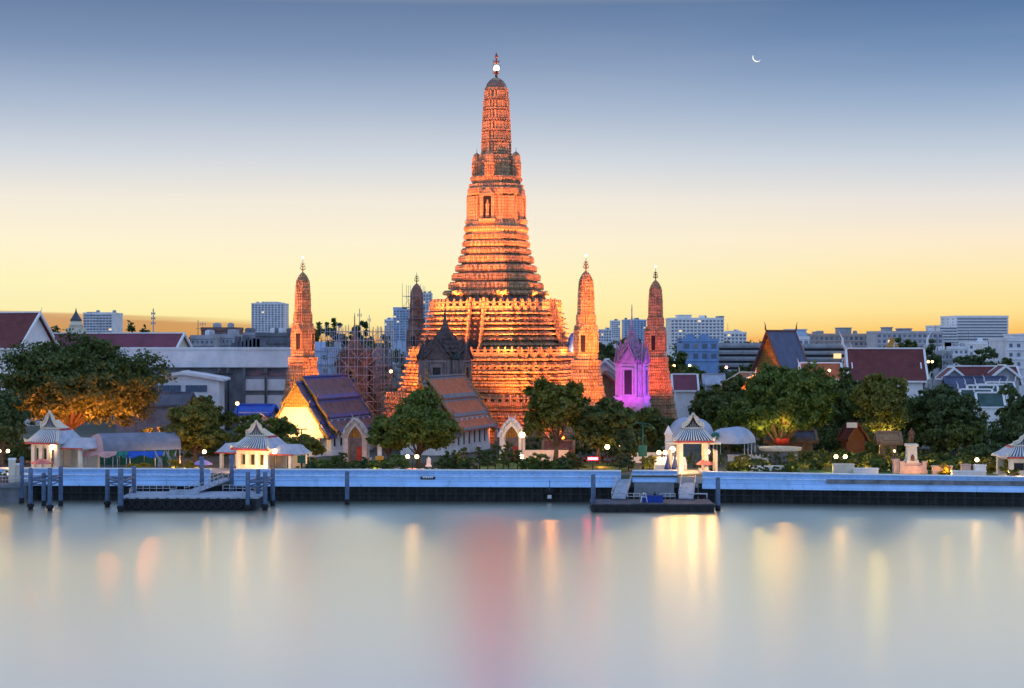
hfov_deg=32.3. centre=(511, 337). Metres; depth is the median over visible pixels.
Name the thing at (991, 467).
garden bush
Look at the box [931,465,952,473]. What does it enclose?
planter
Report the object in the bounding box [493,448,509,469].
topiary tree
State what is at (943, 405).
garden tree
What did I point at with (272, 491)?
mooring pile
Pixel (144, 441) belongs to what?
tent
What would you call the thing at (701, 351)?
school building
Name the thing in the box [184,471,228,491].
gangway
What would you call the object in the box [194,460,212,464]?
garden umbrella
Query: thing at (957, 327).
window
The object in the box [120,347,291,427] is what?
market building
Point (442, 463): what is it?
topiary tree
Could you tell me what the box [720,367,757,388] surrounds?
porch roof
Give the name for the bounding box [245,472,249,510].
mooring pile
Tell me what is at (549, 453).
garden wall
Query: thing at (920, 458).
garden bush
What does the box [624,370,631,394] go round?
doorway
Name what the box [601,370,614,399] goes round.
house
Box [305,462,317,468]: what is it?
garden bush
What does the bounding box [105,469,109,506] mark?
mooring pile
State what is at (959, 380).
shed
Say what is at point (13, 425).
garden tree
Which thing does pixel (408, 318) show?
scaffolding
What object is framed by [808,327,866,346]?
apartment building
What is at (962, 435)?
garden tree
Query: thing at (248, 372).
window
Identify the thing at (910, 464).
king statue
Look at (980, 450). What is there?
garden tree
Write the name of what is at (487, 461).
topiary tree
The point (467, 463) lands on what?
topiary tree
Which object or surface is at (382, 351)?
background tree
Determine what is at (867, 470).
planter
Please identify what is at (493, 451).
topiary tree
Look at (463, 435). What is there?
window
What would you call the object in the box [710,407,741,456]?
garden tree
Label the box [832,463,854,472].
planter
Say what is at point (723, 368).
woodland
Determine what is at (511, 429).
arch gate
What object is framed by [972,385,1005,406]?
tiered roof house
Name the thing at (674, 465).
folded umbrella
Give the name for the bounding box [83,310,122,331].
office building
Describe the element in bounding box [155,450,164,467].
bare tree
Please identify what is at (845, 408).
garden tree
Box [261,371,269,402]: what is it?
utility pole
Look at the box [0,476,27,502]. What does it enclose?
river terrace
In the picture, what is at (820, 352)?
school building
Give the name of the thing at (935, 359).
background tree
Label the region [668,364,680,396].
background tree
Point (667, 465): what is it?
folded umbrella
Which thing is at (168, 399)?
shed
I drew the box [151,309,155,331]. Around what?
antenna mast
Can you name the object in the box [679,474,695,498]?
gangway
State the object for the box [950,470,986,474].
planter
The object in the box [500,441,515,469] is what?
topiary tree
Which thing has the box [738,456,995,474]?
lawn ground
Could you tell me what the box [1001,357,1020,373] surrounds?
background tree
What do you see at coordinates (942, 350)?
antenna mast
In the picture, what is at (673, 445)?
gatepost
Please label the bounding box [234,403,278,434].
storage shed
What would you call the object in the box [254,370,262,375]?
window
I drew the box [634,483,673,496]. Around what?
boarding fence
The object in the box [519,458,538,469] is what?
garden bush
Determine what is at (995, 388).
tiered roof house
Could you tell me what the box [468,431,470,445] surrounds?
window
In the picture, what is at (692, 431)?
gate pavilion
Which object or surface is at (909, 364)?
ordination hall
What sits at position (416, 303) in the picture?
satellite prang
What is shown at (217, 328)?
town house
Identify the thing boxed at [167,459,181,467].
flowering bush
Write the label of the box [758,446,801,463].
round planter
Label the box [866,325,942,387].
apartment building
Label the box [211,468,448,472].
garden path
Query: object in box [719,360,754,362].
window
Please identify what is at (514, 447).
door leaf
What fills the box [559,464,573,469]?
topiary tree
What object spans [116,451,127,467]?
awning
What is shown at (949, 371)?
gable porch
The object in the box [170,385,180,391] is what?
window
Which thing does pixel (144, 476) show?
river wall
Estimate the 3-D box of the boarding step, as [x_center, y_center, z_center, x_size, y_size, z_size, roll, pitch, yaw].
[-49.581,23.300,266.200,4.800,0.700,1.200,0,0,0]
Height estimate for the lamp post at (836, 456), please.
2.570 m
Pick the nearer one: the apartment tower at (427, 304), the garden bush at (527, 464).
the garden bush at (527, 464)
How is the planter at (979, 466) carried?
on the lawn ground at (824, 470)
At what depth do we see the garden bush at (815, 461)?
287.24 m
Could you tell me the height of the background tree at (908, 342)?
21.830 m
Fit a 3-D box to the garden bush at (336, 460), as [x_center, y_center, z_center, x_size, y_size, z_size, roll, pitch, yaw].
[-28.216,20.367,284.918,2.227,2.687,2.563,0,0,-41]
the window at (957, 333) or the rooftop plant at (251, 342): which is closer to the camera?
the rooftop plant at (251, 342)
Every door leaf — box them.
[357,446,361,460]
[513,446,518,458]
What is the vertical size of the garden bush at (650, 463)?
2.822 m
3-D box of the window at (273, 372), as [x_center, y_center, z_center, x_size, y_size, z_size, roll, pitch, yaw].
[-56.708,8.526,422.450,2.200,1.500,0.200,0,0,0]
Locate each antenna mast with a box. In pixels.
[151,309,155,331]
[941,338,944,370]
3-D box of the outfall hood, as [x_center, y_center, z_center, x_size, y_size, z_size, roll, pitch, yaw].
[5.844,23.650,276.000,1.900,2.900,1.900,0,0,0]
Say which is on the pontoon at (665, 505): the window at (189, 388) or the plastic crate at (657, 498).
the plastic crate at (657, 498)
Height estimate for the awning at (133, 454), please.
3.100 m
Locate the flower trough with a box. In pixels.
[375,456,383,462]
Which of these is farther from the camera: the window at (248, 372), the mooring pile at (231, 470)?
the window at (248, 372)
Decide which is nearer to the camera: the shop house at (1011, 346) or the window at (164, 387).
the window at (164, 387)
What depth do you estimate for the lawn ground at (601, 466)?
291.75 m
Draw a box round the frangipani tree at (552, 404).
[522,376,586,459]
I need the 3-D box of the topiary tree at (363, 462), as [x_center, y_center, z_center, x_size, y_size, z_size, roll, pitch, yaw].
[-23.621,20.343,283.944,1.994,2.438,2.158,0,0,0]
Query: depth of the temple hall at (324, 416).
322.97 m
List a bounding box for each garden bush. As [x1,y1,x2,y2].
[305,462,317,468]
[313,459,332,468]
[329,456,344,468]
[365,459,383,468]
[380,454,410,468]
[446,459,470,468]
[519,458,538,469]
[527,452,553,469]
[554,456,571,469]
[562,452,576,468]
[639,455,657,469]
[726,460,741,470]
[734,454,750,468]
[748,457,771,465]
[782,462,798,471]
[808,453,827,469]
[846,458,859,467]
[869,458,888,470]
[917,454,935,467]
[936,460,959,469]
[952,455,975,467]
[977,457,995,472]
[1007,468,1019,475]
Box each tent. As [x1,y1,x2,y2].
[89,432,180,467]
[670,417,712,456]
[709,426,755,465]
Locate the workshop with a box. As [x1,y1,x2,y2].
[153,370,230,428]
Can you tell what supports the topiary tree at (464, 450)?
on the ground at (86, 430)
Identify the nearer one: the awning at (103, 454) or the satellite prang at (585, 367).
the awning at (103, 454)
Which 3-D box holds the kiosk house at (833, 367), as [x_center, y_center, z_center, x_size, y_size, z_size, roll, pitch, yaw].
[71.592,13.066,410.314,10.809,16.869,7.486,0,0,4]
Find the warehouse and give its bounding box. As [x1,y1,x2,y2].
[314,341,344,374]
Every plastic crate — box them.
[642,495,652,501]
[653,495,662,501]
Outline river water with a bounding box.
[0,500,1023,687]
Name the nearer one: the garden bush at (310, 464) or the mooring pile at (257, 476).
the mooring pile at (257, 476)
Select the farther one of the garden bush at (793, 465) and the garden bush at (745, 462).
the garden bush at (745, 462)
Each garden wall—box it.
[525,450,568,460]
[630,452,663,462]
[727,455,796,463]
[749,466,783,470]
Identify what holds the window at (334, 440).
in the temple hall at (324, 416)
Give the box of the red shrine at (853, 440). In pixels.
[837,420,868,456]
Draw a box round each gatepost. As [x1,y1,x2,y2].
[8,458,15,482]
[16,463,19,481]
[664,425,672,456]
[672,437,676,456]
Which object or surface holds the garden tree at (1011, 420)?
on the ground at (86, 430)
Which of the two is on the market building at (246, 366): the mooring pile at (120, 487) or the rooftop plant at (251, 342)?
the rooftop plant at (251, 342)
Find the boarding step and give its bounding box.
[166,490,199,494]
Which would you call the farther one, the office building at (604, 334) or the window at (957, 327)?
the office building at (604, 334)
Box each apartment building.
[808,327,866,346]
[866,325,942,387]
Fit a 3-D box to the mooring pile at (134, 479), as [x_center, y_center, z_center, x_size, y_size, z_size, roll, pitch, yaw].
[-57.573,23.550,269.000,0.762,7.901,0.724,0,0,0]
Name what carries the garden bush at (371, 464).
on the garden path
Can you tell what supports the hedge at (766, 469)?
on the lawn ground at (824, 470)
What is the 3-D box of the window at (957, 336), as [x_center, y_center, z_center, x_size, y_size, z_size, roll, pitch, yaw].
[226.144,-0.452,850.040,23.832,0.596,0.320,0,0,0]
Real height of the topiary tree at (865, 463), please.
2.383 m
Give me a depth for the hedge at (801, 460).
294.90 m
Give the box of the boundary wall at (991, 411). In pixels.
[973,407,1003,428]
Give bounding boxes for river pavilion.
[24,411,99,467]
[215,420,310,468]
[991,434,1023,475]
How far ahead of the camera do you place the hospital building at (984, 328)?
849.88 m
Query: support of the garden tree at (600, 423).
on the lawn ground at (601, 466)
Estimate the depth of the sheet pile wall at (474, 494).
276.31 m
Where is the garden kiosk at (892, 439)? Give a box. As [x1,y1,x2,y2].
[873,430,902,464]
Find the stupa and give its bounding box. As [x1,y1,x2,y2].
[66,309,85,331]
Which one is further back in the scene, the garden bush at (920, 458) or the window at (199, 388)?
the window at (199, 388)
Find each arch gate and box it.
[341,414,371,461]
[497,413,526,461]
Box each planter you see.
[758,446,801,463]
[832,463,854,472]
[853,468,878,473]
[892,459,899,472]
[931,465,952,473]
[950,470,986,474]
[960,464,971,469]
[973,464,986,469]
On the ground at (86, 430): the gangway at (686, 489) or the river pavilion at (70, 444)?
the river pavilion at (70, 444)
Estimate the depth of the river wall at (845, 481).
271.58 m
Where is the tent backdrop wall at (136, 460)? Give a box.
[100,450,176,464]
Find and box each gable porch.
[935,366,964,384]
[986,364,1022,393]
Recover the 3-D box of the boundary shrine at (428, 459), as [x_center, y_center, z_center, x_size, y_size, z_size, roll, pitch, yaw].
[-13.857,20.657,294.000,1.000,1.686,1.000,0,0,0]
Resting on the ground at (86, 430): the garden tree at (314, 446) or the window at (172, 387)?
the garden tree at (314, 446)
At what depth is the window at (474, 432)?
334.69 m
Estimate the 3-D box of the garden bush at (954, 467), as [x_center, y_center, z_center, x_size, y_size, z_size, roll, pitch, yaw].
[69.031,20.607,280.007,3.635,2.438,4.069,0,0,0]
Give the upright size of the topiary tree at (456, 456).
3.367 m
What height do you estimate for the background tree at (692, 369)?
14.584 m
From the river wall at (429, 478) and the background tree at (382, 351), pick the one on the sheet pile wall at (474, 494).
the river wall at (429, 478)
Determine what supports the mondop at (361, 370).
on the ground at (86, 430)
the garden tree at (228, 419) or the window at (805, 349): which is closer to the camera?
the garden tree at (228, 419)
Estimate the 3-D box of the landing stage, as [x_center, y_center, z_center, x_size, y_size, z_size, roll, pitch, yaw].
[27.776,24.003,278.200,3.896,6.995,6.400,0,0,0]
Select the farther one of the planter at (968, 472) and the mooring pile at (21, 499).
the planter at (968, 472)
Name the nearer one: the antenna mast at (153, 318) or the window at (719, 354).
the window at (719, 354)
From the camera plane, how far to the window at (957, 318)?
849.86 m
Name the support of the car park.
on the ground at (86, 430)
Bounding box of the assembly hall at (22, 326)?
[0,308,58,425]
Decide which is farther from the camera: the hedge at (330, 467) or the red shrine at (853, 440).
the red shrine at (853, 440)
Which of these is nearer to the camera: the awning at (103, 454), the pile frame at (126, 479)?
the pile frame at (126, 479)
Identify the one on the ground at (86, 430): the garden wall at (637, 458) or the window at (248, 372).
the garden wall at (637, 458)
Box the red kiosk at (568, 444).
[541,439,575,453]
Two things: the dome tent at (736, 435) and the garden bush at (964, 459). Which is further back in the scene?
the dome tent at (736, 435)
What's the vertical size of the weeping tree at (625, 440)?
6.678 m
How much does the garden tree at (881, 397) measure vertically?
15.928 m
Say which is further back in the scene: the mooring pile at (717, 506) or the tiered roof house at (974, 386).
the tiered roof house at (974, 386)
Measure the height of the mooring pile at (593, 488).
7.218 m
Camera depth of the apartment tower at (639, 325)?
1300.00 m
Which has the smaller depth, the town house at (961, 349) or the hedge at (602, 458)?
the hedge at (602, 458)
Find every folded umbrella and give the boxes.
[664,455,670,469]
[672,456,677,469]
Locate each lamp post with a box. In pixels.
[0,449,9,466]
[50,445,54,467]
[406,455,418,468]
[605,445,609,465]
[631,423,654,469]
[834,455,846,462]
[931,361,932,389]
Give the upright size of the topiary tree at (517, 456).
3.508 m
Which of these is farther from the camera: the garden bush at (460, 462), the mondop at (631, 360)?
the mondop at (631, 360)
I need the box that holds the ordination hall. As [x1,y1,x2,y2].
[839,332,930,397]
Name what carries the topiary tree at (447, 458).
on the garden path
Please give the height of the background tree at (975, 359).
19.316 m
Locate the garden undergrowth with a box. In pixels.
[4,410,1010,468]
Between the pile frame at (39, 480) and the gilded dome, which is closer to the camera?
the pile frame at (39, 480)
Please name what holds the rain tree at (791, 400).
on the lawn ground at (824, 470)
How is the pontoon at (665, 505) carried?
on the river water
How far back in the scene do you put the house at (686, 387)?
436.22 m
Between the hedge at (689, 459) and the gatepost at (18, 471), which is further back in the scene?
the hedge at (689, 459)
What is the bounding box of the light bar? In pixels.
[587,457,597,469]
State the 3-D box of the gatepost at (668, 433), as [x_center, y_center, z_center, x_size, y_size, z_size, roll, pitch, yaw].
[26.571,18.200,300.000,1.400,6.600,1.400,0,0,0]
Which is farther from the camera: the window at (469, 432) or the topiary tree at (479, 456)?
the window at (469, 432)
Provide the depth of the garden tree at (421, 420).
295.58 m
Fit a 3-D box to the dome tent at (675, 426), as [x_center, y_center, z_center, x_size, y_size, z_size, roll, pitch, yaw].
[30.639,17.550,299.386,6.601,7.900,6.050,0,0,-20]
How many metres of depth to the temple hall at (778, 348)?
421.58 m
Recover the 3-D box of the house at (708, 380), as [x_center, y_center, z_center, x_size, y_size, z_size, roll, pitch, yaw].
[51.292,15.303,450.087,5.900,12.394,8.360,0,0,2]
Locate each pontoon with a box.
[124,485,262,509]
[590,493,714,511]
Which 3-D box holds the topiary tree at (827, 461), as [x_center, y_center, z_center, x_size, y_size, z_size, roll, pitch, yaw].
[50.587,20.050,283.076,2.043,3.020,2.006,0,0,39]
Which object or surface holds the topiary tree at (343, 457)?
on the garden path
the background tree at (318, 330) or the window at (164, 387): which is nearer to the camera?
the window at (164, 387)
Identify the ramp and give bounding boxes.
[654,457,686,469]
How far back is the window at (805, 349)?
559.95 m
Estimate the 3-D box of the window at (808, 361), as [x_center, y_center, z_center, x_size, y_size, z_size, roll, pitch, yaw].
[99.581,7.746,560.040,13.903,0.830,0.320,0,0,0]
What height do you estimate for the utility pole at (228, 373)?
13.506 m
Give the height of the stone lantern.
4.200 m
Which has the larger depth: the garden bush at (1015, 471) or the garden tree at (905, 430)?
the garden tree at (905, 430)
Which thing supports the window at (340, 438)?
in the temple hall at (324, 416)
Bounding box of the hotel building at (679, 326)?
[665,315,723,360]
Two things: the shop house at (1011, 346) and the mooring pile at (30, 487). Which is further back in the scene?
the shop house at (1011, 346)
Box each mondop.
[334,313,376,415]
[416,306,473,411]
[613,306,650,428]
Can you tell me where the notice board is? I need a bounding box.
[847,422,856,427]
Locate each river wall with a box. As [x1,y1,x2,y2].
[0,467,210,485]
[234,468,620,486]
[632,470,676,482]
[702,471,1023,492]
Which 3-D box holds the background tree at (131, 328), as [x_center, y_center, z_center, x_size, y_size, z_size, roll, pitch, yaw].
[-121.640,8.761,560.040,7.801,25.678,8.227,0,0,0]
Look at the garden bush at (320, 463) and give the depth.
282.29 m
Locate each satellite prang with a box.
[280,257,318,407]
[401,273,425,386]
[560,255,605,448]
[644,266,677,422]
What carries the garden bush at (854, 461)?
on the lawn ground at (824, 470)
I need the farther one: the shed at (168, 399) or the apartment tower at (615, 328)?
the apartment tower at (615, 328)
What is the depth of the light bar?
282.86 m
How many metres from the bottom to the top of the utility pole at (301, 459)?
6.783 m
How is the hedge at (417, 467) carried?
on the garden path
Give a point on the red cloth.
(783, 441)
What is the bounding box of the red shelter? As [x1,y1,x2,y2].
[760,429,818,456]
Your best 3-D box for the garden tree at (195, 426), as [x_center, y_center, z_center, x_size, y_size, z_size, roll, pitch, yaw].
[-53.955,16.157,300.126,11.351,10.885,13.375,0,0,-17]
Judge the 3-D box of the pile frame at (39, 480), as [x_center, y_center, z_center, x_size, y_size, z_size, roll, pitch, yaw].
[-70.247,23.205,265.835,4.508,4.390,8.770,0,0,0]
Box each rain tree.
[0,328,176,430]
[725,360,848,445]
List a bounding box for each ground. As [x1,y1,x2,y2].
[5,343,998,487]
[478,462,626,471]
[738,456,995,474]
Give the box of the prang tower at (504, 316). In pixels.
[379,53,573,443]
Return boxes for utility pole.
[224,371,232,411]
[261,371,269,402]
[296,428,306,467]
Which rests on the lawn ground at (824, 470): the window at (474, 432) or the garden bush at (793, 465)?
the garden bush at (793, 465)
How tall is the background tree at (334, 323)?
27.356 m
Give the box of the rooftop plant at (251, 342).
[231,336,264,346]
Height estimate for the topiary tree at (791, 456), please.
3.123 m
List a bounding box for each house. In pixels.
[190,328,220,346]
[200,323,243,334]
[215,329,242,346]
[243,328,269,337]
[255,328,290,346]
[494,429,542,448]
[600,358,614,375]
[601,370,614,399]
[670,373,699,418]
[701,373,725,390]
[797,359,843,427]
[928,345,952,394]
[939,342,968,364]
[950,365,1023,387]
[956,381,996,403]
[959,332,987,358]
[963,377,1000,391]
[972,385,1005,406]
[974,378,1007,404]
[975,336,998,361]
[982,374,1016,406]
[988,333,1023,395]
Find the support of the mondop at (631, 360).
on the ground at (86, 430)
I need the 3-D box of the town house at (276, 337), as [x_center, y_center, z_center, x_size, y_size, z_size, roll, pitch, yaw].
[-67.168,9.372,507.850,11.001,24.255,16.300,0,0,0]
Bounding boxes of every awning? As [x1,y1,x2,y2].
[82,451,116,467]
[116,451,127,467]
[126,451,163,462]
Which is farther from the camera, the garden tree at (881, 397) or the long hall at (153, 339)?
the long hall at (153, 339)
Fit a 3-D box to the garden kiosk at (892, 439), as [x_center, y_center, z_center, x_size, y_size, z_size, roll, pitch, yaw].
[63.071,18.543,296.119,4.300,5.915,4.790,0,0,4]
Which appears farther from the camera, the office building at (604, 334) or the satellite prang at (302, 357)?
the office building at (604, 334)
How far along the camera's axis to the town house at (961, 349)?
640.00 m
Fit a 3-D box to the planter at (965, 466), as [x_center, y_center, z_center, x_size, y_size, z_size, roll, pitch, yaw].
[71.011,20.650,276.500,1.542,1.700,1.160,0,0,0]
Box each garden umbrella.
[31,459,52,464]
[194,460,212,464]
[696,460,712,464]
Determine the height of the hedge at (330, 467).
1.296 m
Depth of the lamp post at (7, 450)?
282.95 m
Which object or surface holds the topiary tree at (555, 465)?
on the lawn ground at (601, 466)
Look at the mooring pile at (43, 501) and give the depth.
269.72 m
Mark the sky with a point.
(181, 160)
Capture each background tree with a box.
[127,325,135,331]
[312,321,332,346]
[328,318,359,346]
[349,320,376,346]
[364,334,393,381]
[598,342,615,361]
[598,354,613,362]
[665,350,687,373]
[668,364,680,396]
[681,364,705,397]
[707,373,746,404]
[728,362,753,377]
[744,378,759,402]
[894,337,927,354]
[912,338,944,389]
[951,346,1000,364]
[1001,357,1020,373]
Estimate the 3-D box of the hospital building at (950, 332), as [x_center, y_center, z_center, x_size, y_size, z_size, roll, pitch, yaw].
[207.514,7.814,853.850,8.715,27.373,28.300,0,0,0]
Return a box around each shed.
[116,391,196,432]
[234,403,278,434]
[941,376,1006,389]
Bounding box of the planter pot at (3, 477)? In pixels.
[0,472,5,481]
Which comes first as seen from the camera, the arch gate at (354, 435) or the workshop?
the arch gate at (354, 435)
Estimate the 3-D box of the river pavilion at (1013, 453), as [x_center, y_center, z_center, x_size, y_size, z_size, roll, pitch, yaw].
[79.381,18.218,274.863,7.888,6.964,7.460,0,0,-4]
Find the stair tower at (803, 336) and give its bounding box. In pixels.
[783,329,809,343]
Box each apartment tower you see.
[251,302,288,332]
[384,318,392,349]
[393,307,409,368]
[423,291,432,335]
[610,319,619,347]
[621,318,646,342]
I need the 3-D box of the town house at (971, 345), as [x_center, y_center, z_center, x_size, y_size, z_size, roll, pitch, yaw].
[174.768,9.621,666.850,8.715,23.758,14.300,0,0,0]
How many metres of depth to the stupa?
698.11 m
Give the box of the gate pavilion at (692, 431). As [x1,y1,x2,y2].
[665,412,720,473]
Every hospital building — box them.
[925,325,957,342]
[940,316,1008,345]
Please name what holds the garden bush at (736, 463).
on the lawn ground at (824, 470)
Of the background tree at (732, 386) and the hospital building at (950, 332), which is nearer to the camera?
the background tree at (732, 386)
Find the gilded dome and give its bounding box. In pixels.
[886,336,897,346]
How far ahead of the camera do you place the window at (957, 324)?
849.86 m
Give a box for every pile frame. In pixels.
[27,475,61,508]
[104,476,134,508]
[244,476,273,508]
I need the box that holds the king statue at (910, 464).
[899,428,927,473]
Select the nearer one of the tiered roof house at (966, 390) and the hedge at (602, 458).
the hedge at (602, 458)
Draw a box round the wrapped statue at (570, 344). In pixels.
[568,333,572,351]
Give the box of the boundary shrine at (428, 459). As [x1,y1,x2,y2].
[426,457,431,466]
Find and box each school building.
[676,334,718,372]
[801,343,849,385]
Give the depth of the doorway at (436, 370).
345.27 m
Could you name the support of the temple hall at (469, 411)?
on the ground at (86, 430)
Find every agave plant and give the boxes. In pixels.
[797,462,804,472]
[802,462,810,472]
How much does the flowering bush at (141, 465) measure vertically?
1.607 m
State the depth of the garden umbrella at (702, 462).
279.23 m
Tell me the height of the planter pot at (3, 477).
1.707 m
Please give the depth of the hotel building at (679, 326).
900.00 m
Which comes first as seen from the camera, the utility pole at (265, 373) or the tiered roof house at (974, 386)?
the tiered roof house at (974, 386)
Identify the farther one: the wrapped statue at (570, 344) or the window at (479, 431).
the wrapped statue at (570, 344)
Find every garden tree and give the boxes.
[0,391,36,466]
[164,401,230,462]
[187,395,238,451]
[231,413,300,440]
[282,433,326,455]
[365,413,398,460]
[378,386,459,464]
[561,394,639,463]
[624,406,674,451]
[688,389,734,447]
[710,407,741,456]
[827,367,870,428]
[849,372,909,453]
[896,411,922,446]
[902,382,987,452]
[945,419,988,448]
[956,443,1005,460]
[992,384,1023,446]
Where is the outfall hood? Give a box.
[543,480,555,498]
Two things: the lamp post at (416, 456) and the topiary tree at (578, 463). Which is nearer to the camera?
the topiary tree at (578, 463)
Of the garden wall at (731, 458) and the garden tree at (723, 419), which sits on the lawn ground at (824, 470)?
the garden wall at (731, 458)
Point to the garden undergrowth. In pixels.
(827, 435)
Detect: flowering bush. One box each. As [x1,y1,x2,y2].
[121,462,153,467]
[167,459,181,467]
[184,460,194,467]
[938,462,949,474]
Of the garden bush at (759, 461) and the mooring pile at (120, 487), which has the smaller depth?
the mooring pile at (120, 487)
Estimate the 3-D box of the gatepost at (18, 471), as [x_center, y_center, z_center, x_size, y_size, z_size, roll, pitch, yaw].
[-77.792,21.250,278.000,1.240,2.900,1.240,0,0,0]
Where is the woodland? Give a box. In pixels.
[51,320,933,393]
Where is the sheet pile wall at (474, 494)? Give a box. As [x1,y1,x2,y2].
[33,486,1023,506]
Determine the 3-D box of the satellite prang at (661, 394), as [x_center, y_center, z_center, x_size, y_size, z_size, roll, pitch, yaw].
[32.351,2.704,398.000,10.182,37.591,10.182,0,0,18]
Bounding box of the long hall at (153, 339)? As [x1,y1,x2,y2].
[53,332,192,420]
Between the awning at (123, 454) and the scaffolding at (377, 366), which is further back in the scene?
the scaffolding at (377, 366)
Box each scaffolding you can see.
[321,323,396,435]
[368,346,411,414]
[402,284,430,385]
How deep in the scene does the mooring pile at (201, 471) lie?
271.71 m
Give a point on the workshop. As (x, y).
(203, 384)
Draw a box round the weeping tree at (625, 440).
[612,428,646,467]
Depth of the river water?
175.33 m
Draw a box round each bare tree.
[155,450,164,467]
[166,450,176,465]
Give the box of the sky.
[0,0,1023,342]
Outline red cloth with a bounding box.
[775,438,788,444]
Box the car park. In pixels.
[718,343,760,373]
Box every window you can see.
[159,385,169,390]
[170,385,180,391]
[186,385,195,391]
[196,385,206,391]
[246,370,254,375]
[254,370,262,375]
[270,370,278,375]
[278,370,284,375]
[333,430,336,448]
[339,432,342,447]
[462,432,465,446]
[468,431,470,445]
[473,430,475,444]
[478,429,480,443]
[483,429,485,442]
[719,348,758,349]
[719,354,756,355]
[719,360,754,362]
[804,348,844,350]
[805,354,843,356]
[808,361,843,362]
[957,318,1006,319]
[957,321,1006,321]
[957,324,1006,324]
[957,327,1006,327]
[957,330,1006,330]
[957,333,1006,333]
[957,336,1003,336]
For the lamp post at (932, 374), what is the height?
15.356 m
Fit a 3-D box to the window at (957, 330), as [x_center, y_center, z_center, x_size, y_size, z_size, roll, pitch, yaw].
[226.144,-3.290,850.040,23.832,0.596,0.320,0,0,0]
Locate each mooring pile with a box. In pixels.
[19,457,23,502]
[28,468,32,509]
[41,473,45,505]
[47,468,51,510]
[58,466,62,505]
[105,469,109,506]
[117,469,123,511]
[132,466,135,492]
[200,457,203,490]
[229,455,233,490]
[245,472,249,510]
[256,469,259,493]
[262,472,267,509]
[270,469,274,505]
[345,471,349,504]
[591,474,595,510]
[715,477,719,510]
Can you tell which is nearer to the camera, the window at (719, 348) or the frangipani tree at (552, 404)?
the frangipani tree at (552, 404)
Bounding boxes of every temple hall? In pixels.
[275,366,377,456]
[400,366,502,455]
[750,322,807,372]
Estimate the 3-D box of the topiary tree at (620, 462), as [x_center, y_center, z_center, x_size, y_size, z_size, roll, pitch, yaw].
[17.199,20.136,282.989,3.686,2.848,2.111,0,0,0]
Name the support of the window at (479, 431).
in the temple hall at (469, 411)
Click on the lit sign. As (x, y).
(837, 355)
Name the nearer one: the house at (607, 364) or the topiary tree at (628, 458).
the topiary tree at (628, 458)
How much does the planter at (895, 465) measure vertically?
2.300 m
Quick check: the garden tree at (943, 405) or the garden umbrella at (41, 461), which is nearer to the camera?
the garden umbrella at (41, 461)
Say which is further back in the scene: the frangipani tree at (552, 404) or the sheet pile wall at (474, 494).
the frangipani tree at (552, 404)
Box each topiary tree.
[338,452,347,468]
[359,457,368,468]
[433,455,450,467]
[442,450,454,468]
[451,450,459,465]
[454,447,473,462]
[461,458,477,468]
[472,446,486,468]
[479,450,495,468]
[485,444,502,468]
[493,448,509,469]
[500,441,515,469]
[510,450,525,469]
[548,461,561,469]
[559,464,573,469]
[570,457,586,469]
[608,454,629,469]
[622,454,635,470]
[788,452,799,468]
[821,454,833,471]
[856,458,872,467]
[879,446,893,463]
[999,459,1007,473]
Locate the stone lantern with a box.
[377,444,381,455]
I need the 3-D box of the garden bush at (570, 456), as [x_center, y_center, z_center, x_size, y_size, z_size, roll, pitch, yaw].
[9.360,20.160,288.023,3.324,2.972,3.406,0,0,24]
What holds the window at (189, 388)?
in the workshop
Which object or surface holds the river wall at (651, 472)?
on the ground at (86, 430)
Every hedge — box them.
[294,465,354,468]
[415,466,467,468]
[561,455,622,462]
[684,451,724,467]
[723,465,792,471]
[752,451,812,465]
[843,462,990,470]
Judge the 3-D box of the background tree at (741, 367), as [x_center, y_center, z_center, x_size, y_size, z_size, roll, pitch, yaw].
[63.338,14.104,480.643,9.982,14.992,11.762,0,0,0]
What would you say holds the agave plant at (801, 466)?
on the ground at (86, 430)
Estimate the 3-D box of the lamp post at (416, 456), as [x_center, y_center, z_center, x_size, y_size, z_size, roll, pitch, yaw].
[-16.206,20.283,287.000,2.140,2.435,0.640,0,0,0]
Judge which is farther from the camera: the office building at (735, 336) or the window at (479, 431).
the office building at (735, 336)
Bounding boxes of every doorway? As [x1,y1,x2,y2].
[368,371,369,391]
[433,367,440,374]
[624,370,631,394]
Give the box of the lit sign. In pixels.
[834,353,840,357]
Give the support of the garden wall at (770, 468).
on the lawn ground at (824, 470)
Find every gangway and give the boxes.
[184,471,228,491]
[611,473,631,498]
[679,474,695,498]
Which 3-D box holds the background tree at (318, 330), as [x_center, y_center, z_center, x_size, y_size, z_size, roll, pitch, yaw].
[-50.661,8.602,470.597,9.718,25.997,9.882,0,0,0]
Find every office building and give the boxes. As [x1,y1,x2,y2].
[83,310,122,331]
[598,328,611,347]
[724,329,746,342]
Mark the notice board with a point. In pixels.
(851, 424)
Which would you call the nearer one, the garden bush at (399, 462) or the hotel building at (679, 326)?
the garden bush at (399, 462)
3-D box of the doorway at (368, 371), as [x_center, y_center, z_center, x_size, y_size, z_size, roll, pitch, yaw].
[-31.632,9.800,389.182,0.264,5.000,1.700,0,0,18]
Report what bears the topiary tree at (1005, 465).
on the ground at (86, 430)
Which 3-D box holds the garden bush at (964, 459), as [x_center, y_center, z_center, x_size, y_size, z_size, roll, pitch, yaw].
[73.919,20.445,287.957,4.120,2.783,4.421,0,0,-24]
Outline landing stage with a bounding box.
[676,467,702,487]

